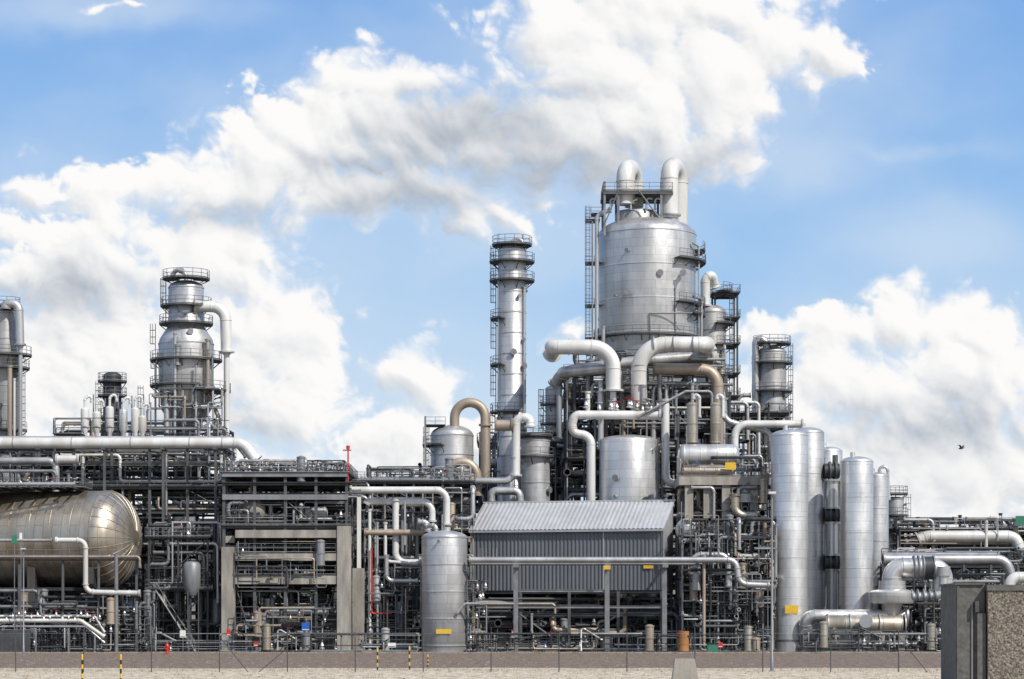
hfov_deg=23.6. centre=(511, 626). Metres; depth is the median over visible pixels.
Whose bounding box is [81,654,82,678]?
striped bollard
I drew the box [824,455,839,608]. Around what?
vessel manifold
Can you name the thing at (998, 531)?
pipe rack
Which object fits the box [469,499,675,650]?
corrugated equipment shed
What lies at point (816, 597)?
absorber vessel
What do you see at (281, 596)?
process structure
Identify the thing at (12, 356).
distillation column
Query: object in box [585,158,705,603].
fractionator column
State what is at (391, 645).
information sign
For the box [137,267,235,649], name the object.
distillation column
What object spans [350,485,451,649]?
process pipeline
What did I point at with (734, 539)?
process piping module
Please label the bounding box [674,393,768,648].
reflux drum platform
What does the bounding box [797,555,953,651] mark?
discharge header
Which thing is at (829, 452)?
absorber vessel
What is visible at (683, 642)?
oil drum
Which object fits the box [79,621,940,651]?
ground level piping
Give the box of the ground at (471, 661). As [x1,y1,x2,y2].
[0,631,940,678]
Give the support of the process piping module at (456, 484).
on the ground at (471, 661)
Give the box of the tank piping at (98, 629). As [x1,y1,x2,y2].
[0,533,155,651]
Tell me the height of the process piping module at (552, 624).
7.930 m
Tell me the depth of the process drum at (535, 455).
312.17 m
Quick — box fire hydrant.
[164,642,170,653]
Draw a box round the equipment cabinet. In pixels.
[706,643,717,651]
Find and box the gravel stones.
[6,657,936,678]
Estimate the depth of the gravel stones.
183.11 m
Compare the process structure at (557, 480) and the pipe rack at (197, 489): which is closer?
the pipe rack at (197, 489)
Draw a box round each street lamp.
[20,548,25,654]
[768,491,775,671]
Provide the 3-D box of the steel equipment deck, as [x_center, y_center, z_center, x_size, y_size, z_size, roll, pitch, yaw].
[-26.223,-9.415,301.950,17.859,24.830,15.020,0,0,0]
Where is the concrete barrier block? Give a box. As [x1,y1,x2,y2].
[671,658,697,678]
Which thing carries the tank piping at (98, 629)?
on the ground at (471, 661)
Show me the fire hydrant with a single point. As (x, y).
(167, 647)
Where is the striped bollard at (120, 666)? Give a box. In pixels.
[120,654,121,678]
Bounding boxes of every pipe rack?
[0,417,234,650]
[876,546,1023,649]
[889,513,1023,610]
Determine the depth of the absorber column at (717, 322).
353.49 m
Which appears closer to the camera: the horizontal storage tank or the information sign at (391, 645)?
the information sign at (391, 645)
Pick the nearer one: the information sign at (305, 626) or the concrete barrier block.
the concrete barrier block
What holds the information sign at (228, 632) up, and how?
on the ground at (471, 661)
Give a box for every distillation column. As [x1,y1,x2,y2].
[0,296,31,628]
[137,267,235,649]
[489,233,534,501]
[738,334,792,515]
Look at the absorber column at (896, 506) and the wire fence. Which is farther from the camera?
the absorber column at (896, 506)
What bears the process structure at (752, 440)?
on the ground at (471, 661)
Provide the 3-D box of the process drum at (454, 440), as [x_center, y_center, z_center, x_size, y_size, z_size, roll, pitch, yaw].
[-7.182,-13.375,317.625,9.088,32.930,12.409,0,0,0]
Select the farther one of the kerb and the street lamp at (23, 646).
the kerb
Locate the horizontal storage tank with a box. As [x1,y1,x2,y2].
[0,475,141,651]
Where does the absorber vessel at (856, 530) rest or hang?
on the ground at (471, 661)
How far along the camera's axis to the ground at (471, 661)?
190.08 m
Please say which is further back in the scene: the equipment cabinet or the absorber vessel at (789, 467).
the absorber vessel at (789, 467)
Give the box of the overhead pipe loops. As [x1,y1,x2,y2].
[542,336,803,500]
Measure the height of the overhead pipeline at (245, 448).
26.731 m
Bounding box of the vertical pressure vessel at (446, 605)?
[421,523,487,651]
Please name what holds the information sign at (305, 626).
on the ground at (471, 661)
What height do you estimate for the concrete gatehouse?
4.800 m
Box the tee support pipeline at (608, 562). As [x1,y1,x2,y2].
[469,548,769,650]
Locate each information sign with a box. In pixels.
[180,630,185,637]
[227,629,230,651]
[302,623,309,651]
[388,643,395,651]
[718,642,722,651]
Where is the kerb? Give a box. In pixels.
[1,652,939,652]
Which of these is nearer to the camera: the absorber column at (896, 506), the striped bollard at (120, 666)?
the striped bollard at (120, 666)
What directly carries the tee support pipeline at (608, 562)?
on the ground at (471, 661)
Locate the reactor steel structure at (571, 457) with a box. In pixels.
[561,345,732,589]
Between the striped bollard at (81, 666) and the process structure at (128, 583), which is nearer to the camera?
the striped bollard at (81, 666)
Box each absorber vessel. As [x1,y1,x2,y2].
[771,425,808,651]
[794,423,824,650]
[824,443,842,649]
[840,452,873,650]
[873,465,890,648]
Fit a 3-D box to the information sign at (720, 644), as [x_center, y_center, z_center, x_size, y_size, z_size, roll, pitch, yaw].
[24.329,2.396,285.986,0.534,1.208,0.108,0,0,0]
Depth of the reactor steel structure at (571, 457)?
317.86 m
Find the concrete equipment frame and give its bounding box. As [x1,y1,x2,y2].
[221,497,364,650]
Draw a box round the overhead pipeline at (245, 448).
[0,435,261,650]
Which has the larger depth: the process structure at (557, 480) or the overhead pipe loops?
the process structure at (557, 480)
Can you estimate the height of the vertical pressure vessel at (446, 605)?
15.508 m
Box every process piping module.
[351,457,475,650]
[470,594,678,650]
[675,514,777,651]
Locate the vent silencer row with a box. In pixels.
[81,393,150,435]
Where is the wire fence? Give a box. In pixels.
[15,627,926,671]
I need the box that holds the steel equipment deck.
[220,446,371,649]
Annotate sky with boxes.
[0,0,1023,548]
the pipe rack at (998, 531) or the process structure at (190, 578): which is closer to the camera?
the process structure at (190, 578)
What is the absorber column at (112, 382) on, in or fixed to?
on the ground at (471, 661)
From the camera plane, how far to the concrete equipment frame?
294.15 m
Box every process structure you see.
[22,456,166,642]
[145,521,221,650]
[213,474,492,645]
[477,432,585,511]
[716,400,790,646]
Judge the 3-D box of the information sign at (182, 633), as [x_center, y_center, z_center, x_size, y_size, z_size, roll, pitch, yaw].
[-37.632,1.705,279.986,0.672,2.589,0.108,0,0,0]
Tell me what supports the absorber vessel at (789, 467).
on the ground at (471, 661)
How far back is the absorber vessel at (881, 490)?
307.55 m
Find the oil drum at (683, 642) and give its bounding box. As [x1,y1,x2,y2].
[677,631,688,650]
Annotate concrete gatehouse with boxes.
[939,583,1023,678]
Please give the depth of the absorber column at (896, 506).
358.92 m
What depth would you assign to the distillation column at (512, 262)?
323.36 m
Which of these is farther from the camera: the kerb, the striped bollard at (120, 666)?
the kerb
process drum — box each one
[418,413,555,636]
[422,398,491,649]
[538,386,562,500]
[599,435,662,623]
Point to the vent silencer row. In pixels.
(138, 423)
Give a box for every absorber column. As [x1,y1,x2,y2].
[95,372,126,648]
[696,271,740,506]
[889,486,910,631]
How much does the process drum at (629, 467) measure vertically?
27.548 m
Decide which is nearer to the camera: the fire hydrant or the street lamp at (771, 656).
the street lamp at (771, 656)
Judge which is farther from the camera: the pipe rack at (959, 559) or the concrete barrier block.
the pipe rack at (959, 559)
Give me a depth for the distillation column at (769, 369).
368.37 m

